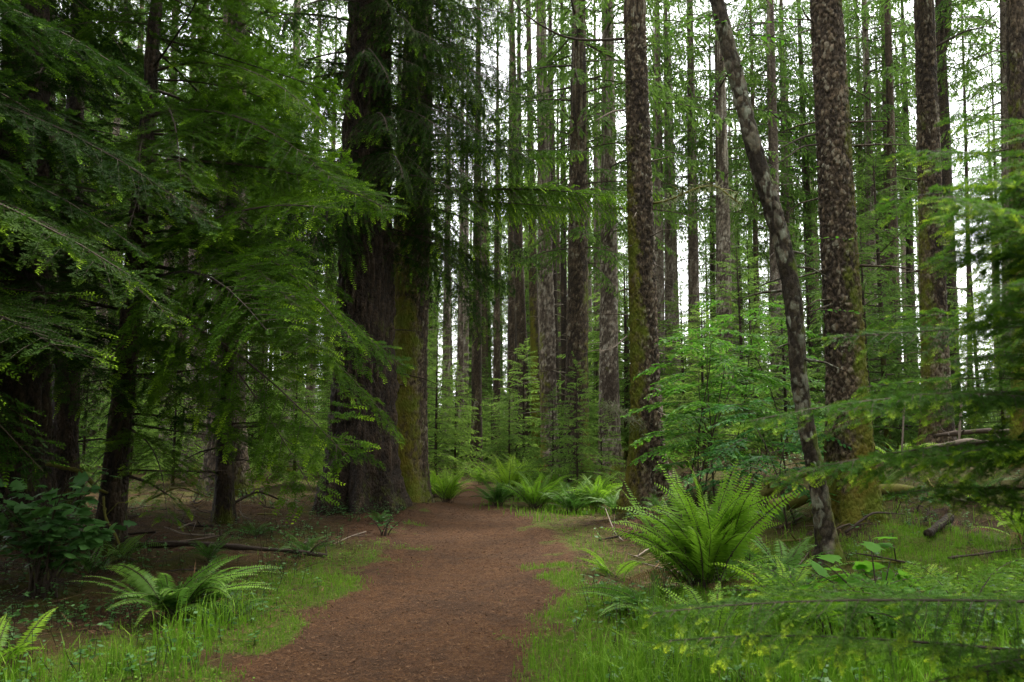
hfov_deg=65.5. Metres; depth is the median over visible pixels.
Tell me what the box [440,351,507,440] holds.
distant hemlock
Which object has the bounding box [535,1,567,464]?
spruce tree
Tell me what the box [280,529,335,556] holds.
sword fern
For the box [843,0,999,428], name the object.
spruce tree
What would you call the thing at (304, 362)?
distant hemlock
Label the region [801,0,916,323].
spruce tree
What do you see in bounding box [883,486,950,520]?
huckleberry bush
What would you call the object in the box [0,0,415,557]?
spruce tree
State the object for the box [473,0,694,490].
spruce tree
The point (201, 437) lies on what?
spruce tree
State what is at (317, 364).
distant hemlock
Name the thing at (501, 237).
spruce tree
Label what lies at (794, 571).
lady fern
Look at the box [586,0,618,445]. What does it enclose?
spruce tree
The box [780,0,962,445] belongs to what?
spruce tree
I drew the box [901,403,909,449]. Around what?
dead branch
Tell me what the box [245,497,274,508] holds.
dead branch
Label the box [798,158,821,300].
spruce tree
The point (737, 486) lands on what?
dead branch
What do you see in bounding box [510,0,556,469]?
spruce tree
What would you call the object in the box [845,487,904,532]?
dead branch
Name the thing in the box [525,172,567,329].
spruce tree
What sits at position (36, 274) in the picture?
hemlock tree
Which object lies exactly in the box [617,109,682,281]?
spruce tree
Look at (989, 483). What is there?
sword fern
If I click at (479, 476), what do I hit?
sword fern
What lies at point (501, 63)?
sky
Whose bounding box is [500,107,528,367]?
spruce tree
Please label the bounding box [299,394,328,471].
young hemlock
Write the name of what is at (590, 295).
spruce tree
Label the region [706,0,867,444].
spruce tree
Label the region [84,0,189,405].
spruce tree
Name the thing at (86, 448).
young hemlock
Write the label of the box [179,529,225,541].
dead branch
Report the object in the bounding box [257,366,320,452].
young hemlock
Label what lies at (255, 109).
spruce tree
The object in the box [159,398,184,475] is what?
young hemlock
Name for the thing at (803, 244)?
spruce tree
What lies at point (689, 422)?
huckleberry bush
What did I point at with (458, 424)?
young hemlock
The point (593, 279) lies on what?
spruce tree
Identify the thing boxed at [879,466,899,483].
sword fern
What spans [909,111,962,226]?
spruce tree
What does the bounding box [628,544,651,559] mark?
dead branch
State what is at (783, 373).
young hemlock
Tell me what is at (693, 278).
spruce tree
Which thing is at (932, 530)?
broken log
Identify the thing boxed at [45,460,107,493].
dead branch
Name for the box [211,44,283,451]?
spruce tree
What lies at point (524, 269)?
spruce tree
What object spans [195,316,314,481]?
young hemlock
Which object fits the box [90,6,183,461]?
spruce tree
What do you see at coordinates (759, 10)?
spruce tree
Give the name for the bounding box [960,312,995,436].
distant hemlock
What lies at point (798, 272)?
spruce tree
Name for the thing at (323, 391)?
young hemlock
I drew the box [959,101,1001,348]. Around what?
spruce tree
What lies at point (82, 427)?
young hemlock
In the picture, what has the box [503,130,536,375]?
spruce tree
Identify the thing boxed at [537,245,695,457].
young hemlock
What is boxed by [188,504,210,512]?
dead branch
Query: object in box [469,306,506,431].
distant hemlock
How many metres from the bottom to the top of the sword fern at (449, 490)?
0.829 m
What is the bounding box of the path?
[240,478,559,681]
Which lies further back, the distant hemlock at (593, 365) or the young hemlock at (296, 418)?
the distant hemlock at (593, 365)
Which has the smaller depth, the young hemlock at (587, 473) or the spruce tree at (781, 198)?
the young hemlock at (587, 473)
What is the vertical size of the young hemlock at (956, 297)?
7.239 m
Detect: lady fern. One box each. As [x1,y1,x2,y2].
[707,562,946,635]
[716,559,839,589]
[821,573,1003,650]
[903,556,1023,621]
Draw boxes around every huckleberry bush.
[620,326,803,509]
[667,299,824,476]
[676,397,863,528]
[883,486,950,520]
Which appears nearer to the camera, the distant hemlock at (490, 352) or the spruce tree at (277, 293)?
the spruce tree at (277, 293)
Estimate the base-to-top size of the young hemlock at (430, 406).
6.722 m
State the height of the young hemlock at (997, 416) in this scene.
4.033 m
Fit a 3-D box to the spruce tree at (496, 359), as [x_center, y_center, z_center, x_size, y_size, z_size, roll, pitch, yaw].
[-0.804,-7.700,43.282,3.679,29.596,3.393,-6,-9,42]
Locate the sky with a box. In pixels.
[57,0,1000,426]
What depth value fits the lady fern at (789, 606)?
5.56 m
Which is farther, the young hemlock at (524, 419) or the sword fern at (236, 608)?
the young hemlock at (524, 419)
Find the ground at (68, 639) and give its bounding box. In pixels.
[0,444,1023,681]
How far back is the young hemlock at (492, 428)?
39.76 m
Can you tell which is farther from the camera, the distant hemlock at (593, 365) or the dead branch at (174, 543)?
the distant hemlock at (593, 365)
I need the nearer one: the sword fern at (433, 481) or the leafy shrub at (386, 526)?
the leafy shrub at (386, 526)
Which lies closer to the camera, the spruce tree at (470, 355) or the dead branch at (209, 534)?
the dead branch at (209, 534)
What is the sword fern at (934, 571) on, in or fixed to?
on the ground at (68, 639)
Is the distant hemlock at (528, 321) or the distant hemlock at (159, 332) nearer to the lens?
the distant hemlock at (159, 332)
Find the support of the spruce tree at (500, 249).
on the ground at (68, 639)
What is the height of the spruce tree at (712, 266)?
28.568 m
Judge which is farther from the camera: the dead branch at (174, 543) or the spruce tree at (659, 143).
the spruce tree at (659, 143)
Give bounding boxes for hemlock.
[50,299,102,486]
[79,311,181,469]
[79,312,112,466]
[79,338,136,485]
[80,362,187,478]
[129,352,206,488]
[134,362,181,467]
[137,198,210,450]
[138,272,178,457]
[140,369,184,465]
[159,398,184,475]
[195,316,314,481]
[245,345,299,457]
[246,209,322,458]
[246,349,327,483]
[246,364,303,432]
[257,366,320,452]
[258,266,335,417]
[273,355,332,453]
[280,269,334,418]
[287,368,331,469]
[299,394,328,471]
[305,399,329,467]
[308,370,331,452]
[427,312,470,477]
[427,323,465,462]
[427,323,485,483]
[428,318,441,397]
[429,360,489,476]
[431,405,461,460]
[435,283,505,418]
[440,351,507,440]
[454,379,507,449]
[459,338,560,475]
[468,390,507,465]
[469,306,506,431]
[469,386,490,438]
[479,387,539,474]
[482,354,507,438]
[484,391,518,467]
[490,290,530,428]
[491,292,530,410]
[497,272,620,445]
[500,273,538,396]
[513,387,588,493]
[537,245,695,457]
[539,352,614,502]
[558,255,679,442]
[560,257,629,435]
[565,398,625,488]
[588,337,621,444]
[589,333,630,429]
[597,332,696,444]
[618,250,629,390]
[622,280,739,450]
[623,237,703,376]
[633,113,1023,681]
[660,301,778,468]
[663,241,797,452]
[664,306,752,449]
[674,274,767,430]
[676,198,769,397]
[682,202,750,371]
[694,234,818,443]
[703,190,769,413]
[726,308,825,459]
[732,257,769,399]
[739,227,806,370]
[746,213,821,410]
[748,234,882,449]
[758,181,917,444]
[770,232,824,391]
[775,135,989,452]
[796,231,961,452]
[865,274,972,447]
[868,318,920,448]
[899,237,1008,445]
[900,308,1008,452]
[952,300,1010,447]
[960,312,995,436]
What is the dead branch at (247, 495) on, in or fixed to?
on the ground at (68, 639)
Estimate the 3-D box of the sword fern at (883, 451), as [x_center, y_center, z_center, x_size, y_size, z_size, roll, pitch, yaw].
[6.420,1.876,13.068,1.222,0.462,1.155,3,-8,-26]
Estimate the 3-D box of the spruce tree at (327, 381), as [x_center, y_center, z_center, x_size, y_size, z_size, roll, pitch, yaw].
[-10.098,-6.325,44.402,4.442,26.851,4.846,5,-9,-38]
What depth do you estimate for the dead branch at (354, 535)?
11.79 m
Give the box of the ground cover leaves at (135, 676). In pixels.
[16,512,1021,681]
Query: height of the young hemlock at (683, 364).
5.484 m
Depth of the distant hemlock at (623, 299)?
58.26 m
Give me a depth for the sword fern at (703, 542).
7.36 m
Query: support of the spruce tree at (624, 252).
on the ground at (68, 639)
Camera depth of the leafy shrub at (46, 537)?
7.37 m
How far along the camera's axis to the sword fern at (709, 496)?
12.73 m
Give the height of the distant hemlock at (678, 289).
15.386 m
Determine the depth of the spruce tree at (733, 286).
49.15 m
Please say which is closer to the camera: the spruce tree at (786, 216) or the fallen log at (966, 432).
the fallen log at (966, 432)
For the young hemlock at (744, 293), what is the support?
on the ground at (68, 639)
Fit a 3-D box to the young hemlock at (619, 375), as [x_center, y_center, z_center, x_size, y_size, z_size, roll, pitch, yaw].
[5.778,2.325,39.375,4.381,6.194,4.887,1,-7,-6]
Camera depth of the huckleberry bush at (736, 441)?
10.33 m
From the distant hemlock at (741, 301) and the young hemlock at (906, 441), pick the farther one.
the distant hemlock at (741, 301)
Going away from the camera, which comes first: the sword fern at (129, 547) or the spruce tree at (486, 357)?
the sword fern at (129, 547)
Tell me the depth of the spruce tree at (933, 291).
16.85 m
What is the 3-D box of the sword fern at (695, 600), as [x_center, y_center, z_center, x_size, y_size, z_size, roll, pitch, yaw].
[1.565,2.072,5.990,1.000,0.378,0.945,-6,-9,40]
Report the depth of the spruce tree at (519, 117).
35.90 m
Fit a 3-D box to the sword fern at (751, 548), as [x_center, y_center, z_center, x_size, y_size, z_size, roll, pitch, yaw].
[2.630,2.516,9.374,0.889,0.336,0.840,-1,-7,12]
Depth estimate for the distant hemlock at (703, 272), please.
39.31 m
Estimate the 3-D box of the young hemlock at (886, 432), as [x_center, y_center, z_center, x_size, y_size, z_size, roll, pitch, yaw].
[10.529,-1.099,22.160,6.583,9.432,5.502,0,-7,1]
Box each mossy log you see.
[700,460,807,518]
[768,480,913,514]
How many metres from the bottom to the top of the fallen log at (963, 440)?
0.579 m
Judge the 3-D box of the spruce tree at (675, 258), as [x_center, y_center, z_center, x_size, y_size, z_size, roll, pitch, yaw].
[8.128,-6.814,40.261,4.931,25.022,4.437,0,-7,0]
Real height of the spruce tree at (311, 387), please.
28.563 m
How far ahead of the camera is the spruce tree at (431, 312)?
60.25 m
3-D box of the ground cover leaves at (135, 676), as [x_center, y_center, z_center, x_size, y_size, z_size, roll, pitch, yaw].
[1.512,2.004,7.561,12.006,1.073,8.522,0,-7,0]
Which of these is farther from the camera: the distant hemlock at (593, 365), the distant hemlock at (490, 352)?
the distant hemlock at (490, 352)
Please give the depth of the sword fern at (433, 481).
19.20 m
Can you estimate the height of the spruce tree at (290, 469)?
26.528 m
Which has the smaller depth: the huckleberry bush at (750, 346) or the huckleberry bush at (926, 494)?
the huckleberry bush at (926, 494)
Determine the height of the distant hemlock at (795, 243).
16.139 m
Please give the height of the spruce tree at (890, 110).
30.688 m
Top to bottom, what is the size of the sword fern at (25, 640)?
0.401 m
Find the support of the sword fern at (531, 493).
on the ground at (68, 639)
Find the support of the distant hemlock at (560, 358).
on the ground at (68, 639)
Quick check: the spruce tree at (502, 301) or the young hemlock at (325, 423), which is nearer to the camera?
the young hemlock at (325, 423)
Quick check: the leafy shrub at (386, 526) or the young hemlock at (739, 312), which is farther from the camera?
the young hemlock at (739, 312)
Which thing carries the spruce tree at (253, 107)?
on the ground at (68, 639)
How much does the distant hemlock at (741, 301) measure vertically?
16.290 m
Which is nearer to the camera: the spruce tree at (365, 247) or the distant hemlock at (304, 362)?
the spruce tree at (365, 247)
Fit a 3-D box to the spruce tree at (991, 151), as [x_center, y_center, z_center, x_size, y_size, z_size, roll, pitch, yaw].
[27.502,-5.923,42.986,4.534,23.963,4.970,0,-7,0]
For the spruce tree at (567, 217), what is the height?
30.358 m
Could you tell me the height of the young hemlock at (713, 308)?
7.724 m
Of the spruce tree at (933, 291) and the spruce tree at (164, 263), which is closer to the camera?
the spruce tree at (933, 291)
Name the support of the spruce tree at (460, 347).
on the ground at (68, 639)
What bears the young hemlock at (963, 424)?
on the ground at (68, 639)
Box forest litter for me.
[0,442,1023,681]
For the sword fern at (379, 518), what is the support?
on the ground at (68, 639)
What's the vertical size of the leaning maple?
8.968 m
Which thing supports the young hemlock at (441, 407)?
on the ground at (68, 639)
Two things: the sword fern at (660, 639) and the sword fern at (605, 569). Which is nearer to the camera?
the sword fern at (660, 639)
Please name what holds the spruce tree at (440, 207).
on the ground at (68, 639)
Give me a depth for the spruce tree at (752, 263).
65.59 m
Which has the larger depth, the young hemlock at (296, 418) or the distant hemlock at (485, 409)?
the distant hemlock at (485, 409)
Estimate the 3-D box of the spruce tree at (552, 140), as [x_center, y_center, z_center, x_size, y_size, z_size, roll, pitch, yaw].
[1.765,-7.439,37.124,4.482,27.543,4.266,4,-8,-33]
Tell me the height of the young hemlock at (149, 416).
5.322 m
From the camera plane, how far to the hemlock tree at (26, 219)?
5.80 m
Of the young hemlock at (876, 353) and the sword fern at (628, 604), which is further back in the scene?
the young hemlock at (876, 353)
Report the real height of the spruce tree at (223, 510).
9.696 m
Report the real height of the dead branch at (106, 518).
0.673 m
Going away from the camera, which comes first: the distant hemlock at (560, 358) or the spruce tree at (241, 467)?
the spruce tree at (241, 467)
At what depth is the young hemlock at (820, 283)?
27.20 m
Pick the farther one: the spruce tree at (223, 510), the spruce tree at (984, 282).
the spruce tree at (984, 282)
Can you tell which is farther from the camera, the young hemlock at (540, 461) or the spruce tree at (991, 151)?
the spruce tree at (991, 151)
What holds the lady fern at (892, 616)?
on the ground at (68, 639)
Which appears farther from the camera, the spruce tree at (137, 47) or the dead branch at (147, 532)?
the spruce tree at (137, 47)
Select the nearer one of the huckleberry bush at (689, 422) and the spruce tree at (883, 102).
the huckleberry bush at (689, 422)
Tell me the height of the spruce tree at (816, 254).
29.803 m
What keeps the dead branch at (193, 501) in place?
on the ground at (68, 639)
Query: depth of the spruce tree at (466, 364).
50.23 m
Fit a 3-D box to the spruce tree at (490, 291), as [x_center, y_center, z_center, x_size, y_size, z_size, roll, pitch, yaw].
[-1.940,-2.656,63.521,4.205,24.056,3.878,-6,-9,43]
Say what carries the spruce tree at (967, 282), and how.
on the ground at (68, 639)
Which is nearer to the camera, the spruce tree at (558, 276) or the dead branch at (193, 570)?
the dead branch at (193, 570)
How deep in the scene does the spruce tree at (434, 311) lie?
61.84 m
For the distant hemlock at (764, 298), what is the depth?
50.50 m
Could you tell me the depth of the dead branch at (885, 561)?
8.75 m
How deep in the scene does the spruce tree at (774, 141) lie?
29.11 m
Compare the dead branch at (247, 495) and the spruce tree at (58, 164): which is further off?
the spruce tree at (58, 164)
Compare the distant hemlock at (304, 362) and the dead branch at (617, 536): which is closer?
the dead branch at (617, 536)
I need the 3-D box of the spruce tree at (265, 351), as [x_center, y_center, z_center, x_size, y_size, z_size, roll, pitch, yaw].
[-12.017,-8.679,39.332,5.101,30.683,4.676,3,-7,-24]
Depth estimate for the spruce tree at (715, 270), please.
59.98 m
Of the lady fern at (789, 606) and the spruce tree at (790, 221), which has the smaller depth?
the lady fern at (789, 606)
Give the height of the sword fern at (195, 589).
0.503 m
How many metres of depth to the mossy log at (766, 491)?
11.38 m
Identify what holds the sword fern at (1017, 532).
on the ground at (68, 639)
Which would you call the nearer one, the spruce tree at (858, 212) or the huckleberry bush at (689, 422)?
the huckleberry bush at (689, 422)
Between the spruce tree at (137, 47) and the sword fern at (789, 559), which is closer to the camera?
the sword fern at (789, 559)
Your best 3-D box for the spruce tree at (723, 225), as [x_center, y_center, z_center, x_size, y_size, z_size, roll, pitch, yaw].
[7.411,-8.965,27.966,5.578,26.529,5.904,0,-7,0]
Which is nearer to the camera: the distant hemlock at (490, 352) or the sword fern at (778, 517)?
the sword fern at (778, 517)
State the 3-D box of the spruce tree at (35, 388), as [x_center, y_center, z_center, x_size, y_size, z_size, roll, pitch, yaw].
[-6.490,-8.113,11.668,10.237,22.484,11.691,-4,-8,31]
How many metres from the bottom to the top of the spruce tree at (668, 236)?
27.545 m
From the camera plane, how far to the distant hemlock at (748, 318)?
47.80 m
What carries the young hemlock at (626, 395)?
on the ground at (68, 639)
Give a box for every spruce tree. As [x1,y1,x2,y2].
[0,0,217,510]
[0,0,241,543]
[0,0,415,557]
[48,0,134,402]
[54,97,121,295]
[55,1,133,414]
[56,0,179,471]
[56,0,331,477]
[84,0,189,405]
[86,49,158,403]
[87,0,160,444]
[87,0,402,497]
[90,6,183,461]
[97,2,251,473]
[146,0,217,428]
[146,0,385,523]
[178,3,304,377]
[191,2,291,383]
[206,0,516,515]
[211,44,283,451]
[246,0,345,472]
[248,24,302,464]
[253,0,392,462]
[277,35,322,456]
[309,10,348,427]
[314,0,659,502]
[390,1,506,421]
[427,240,457,383]
[429,140,457,385]
[429,160,472,454]
[430,0,475,466]
[433,137,457,386]
[439,176,504,409]
[444,0,486,463]
[451,45,500,459]
[451,124,507,440]
[452,6,503,473]
[455,0,622,482]
[469,3,522,465]
[469,99,507,423]
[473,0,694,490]
[474,0,547,466]
[486,125,537,395]
[486,166,505,406]
[487,0,745,479]
[489,112,537,380]
[489,132,507,423]
[491,226,507,386]
[493,0,536,463]
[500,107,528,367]
[502,0,530,445]
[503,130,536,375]
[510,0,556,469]
[513,0,743,515]
[514,0,571,452]
[516,5,570,300]
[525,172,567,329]
[534,87,587,428]
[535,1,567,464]
[547,15,600,393]
[555,89,593,287]
[566,55,601,428]
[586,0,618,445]
[586,0,715,444]
[586,0,734,442]
[587,10,681,266]
[589,58,618,329]
[590,125,621,315]
[591,5,712,240]
[591,226,628,339]
[592,107,628,335]
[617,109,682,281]
[617,196,628,303]
[624,0,753,443]
[627,109,686,304]
[646,0,807,450]
[649,0,715,435]
[662,0,762,386]
[678,136,715,306]
[682,164,762,315]
[684,0,818,425]
[697,0,846,353]
[699,0,816,448]
[699,90,763,401]
[702,105,768,350]
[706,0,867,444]
[709,11,818,288]
[733,125,768,358]
[749,51,817,274]
[751,212,822,333]
[756,0,878,402]
[757,0,925,524]
[777,0,881,288]
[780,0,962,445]
[789,10,909,255]
[795,53,821,386]
[795,204,820,320]
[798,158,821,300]
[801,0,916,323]
[808,4,882,237]
[815,0,970,376]
[842,0,991,460]
[843,0,966,447]
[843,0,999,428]
[850,0,980,446]
[854,22,912,378]
[857,166,918,309]
[879,81,919,411]
[895,39,917,361]
[896,0,1011,437]
[899,130,920,346]
[907,0,1000,436]
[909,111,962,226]
[950,1,1000,421]
[958,156,995,367]
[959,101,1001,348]
[964,0,1023,467]
[971,49,1001,304]
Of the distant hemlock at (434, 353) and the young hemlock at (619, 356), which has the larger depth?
the distant hemlock at (434, 353)
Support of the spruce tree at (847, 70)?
on the ground at (68, 639)
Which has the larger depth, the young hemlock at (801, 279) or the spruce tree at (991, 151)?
the spruce tree at (991, 151)
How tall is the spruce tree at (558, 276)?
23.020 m
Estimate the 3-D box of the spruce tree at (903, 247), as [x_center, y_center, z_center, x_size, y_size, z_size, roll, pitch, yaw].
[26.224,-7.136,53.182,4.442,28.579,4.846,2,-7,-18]
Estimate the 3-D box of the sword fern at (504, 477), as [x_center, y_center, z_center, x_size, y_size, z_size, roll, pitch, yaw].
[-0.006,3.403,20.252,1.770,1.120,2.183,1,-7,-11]
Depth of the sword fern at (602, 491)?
16.60 m
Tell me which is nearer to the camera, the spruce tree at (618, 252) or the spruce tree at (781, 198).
the spruce tree at (781, 198)
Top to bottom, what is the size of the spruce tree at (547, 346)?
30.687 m
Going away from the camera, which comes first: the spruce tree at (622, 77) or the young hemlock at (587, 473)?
the young hemlock at (587, 473)
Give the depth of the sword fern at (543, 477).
18.45 m
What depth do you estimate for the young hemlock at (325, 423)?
24.64 m
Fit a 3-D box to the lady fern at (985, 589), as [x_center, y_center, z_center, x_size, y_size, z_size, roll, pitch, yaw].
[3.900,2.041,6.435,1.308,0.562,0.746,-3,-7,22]
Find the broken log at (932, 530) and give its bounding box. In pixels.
[923,514,953,537]
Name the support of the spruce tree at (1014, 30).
on the ground at (68, 639)
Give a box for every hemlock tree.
[0,0,115,475]
[0,0,224,421]
[0,159,159,490]
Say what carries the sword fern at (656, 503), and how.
on the ground at (68, 639)
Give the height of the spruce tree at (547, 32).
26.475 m
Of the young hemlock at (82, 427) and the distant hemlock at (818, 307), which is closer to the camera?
the young hemlock at (82, 427)
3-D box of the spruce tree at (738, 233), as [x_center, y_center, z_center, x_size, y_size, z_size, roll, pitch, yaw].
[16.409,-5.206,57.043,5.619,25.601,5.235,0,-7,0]
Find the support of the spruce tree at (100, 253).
on the ground at (68, 639)
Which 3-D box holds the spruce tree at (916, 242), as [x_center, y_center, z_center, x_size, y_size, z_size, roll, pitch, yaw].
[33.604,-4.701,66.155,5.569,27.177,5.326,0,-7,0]
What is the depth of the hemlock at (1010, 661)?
2.58 m
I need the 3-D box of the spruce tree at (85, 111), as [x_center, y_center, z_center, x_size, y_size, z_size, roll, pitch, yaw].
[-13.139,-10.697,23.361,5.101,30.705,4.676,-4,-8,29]
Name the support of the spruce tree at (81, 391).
on the ground at (68, 639)
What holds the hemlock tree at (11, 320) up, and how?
on the ground at (68, 639)
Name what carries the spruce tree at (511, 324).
on the ground at (68, 639)
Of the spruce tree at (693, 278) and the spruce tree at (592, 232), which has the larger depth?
the spruce tree at (592, 232)
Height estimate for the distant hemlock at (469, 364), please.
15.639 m
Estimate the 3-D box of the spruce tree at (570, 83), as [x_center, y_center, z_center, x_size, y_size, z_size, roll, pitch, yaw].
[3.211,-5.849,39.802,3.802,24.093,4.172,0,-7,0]
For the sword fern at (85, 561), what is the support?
on the ground at (68, 639)
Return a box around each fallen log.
[930,433,1010,452]
[934,428,1008,437]
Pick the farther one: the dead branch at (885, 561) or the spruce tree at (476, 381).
the spruce tree at (476, 381)
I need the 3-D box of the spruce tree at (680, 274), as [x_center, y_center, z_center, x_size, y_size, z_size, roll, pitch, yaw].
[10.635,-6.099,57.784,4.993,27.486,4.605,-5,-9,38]
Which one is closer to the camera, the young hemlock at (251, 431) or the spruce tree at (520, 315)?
the young hemlock at (251, 431)
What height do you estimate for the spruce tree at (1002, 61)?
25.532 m
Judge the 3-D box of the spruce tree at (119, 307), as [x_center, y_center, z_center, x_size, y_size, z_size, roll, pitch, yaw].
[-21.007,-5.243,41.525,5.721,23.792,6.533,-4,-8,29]
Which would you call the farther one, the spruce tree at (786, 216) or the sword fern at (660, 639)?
the spruce tree at (786, 216)
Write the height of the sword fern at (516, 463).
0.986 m
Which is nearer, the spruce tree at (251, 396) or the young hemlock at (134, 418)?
the young hemlock at (134, 418)
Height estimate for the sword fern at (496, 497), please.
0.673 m
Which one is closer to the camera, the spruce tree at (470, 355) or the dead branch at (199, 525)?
the dead branch at (199, 525)
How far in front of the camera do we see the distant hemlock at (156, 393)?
43.78 m
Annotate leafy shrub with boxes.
[0,465,136,598]
[364,514,404,535]
[735,554,796,589]
[795,533,951,637]
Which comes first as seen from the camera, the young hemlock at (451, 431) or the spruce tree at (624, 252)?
the young hemlock at (451, 431)
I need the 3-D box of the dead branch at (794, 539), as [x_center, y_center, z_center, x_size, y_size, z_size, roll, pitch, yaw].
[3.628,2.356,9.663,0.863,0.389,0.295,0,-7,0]
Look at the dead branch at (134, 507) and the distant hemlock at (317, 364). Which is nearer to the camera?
the dead branch at (134, 507)
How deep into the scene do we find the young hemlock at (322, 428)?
29.51 m
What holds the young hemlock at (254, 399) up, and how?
on the ground at (68, 639)
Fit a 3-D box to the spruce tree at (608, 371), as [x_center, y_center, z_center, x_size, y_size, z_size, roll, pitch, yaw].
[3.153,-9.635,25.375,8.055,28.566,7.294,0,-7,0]
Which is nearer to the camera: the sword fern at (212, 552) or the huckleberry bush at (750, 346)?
the sword fern at (212, 552)
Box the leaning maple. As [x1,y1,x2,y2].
[670,0,859,567]
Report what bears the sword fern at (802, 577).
on the ground at (68, 639)
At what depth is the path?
6.92 m
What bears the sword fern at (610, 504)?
on the ground at (68, 639)
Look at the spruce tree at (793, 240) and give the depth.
50.81 m
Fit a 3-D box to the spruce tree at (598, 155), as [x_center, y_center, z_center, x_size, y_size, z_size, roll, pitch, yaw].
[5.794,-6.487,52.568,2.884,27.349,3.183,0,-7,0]
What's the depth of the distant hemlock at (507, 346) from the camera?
57.87 m
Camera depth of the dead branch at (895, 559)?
8.74 m
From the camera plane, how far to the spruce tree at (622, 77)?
44.35 m
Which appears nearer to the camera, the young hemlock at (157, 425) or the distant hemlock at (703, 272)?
the young hemlock at (157, 425)
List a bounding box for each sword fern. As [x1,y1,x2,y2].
[0,608,55,670]
[41,544,161,575]
[67,554,279,626]
[95,533,165,562]
[170,585,298,622]
[186,529,242,560]
[230,517,282,536]
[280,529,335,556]
[366,509,390,522]
[429,466,459,496]
[430,464,481,502]
[463,461,498,485]
[470,477,521,506]
[477,452,543,495]
[478,453,551,488]
[492,469,574,509]
[525,467,581,502]
[538,477,602,513]
[552,473,622,509]
[569,569,675,616]
[579,549,651,579]
[583,489,620,512]
[600,459,805,594]
[618,629,731,669]
[639,493,677,509]
[651,581,773,634]
[662,487,731,506]
[709,555,854,617]
[735,539,772,565]
[740,528,854,590]
[748,500,811,525]
[875,442,937,465]
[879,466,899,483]
[896,564,959,583]
[949,470,1014,497]
[964,495,1023,544]
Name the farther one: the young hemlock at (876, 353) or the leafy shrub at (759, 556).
the young hemlock at (876, 353)
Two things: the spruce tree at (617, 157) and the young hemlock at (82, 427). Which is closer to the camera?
the young hemlock at (82, 427)
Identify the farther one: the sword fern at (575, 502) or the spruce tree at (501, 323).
the spruce tree at (501, 323)
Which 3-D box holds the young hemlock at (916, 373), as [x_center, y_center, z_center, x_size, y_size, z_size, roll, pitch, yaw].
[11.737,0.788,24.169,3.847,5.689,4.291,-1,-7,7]
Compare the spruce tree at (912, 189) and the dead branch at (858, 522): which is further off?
the spruce tree at (912, 189)
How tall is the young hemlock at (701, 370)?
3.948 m
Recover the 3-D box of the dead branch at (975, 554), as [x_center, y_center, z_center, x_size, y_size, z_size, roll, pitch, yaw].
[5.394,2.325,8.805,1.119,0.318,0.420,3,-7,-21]
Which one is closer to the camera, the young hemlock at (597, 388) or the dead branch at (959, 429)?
the dead branch at (959, 429)
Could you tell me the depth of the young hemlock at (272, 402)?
45.01 m
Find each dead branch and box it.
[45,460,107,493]
[93,505,150,509]
[101,496,133,548]
[128,531,155,534]
[130,532,330,557]
[149,482,212,499]
[164,515,214,535]
[166,568,230,572]
[169,511,213,526]
[177,502,204,530]
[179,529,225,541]
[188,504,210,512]
[189,483,203,503]
[235,488,281,505]
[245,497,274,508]
[334,531,368,543]
[599,531,649,540]
[605,508,635,540]
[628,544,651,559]
[629,559,671,570]
[720,478,743,499]
[762,509,802,527]
[775,519,846,541]
[808,523,850,532]
[823,560,900,567]
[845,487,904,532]
[847,543,911,563]
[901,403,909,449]
[947,537,1023,558]
[958,382,979,439]
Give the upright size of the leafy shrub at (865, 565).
0.730 m
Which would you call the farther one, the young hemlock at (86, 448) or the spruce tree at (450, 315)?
the spruce tree at (450, 315)
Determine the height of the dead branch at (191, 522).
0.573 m
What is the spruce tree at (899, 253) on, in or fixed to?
on the ground at (68, 639)
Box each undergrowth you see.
[0,444,1023,681]
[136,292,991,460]
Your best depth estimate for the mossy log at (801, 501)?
10.86 m
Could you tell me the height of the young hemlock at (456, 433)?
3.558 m
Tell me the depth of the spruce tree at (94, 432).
30.55 m
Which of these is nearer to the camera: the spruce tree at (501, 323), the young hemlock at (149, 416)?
the young hemlock at (149, 416)
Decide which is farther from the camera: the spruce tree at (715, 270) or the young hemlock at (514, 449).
the spruce tree at (715, 270)
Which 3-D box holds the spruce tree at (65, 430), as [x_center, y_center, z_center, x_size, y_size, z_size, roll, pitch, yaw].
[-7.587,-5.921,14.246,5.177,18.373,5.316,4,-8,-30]
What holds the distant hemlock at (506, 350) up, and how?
on the ground at (68, 639)
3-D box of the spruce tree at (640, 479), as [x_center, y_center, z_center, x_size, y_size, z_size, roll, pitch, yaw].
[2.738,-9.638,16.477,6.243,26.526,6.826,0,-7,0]
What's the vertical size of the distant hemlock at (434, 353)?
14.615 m
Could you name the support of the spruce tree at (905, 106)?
on the ground at (68, 639)
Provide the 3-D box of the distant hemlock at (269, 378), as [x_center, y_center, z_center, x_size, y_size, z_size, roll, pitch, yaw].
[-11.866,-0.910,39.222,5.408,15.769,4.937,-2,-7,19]
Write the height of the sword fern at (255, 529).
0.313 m
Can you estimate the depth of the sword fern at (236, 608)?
6.42 m
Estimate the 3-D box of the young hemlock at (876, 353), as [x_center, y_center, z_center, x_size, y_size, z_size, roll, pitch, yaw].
[8.350,0.065,19.042,3.769,5.923,4.509,-5,-8,37]
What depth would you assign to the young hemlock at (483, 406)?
52.03 m
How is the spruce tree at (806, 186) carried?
on the ground at (68, 639)
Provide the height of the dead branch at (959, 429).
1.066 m
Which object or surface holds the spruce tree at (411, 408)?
on the ground at (68, 639)
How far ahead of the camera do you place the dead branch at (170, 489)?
14.16 m
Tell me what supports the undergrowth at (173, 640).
on the ground at (68, 639)
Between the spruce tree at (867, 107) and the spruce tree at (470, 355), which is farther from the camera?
the spruce tree at (470, 355)
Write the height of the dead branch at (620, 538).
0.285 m

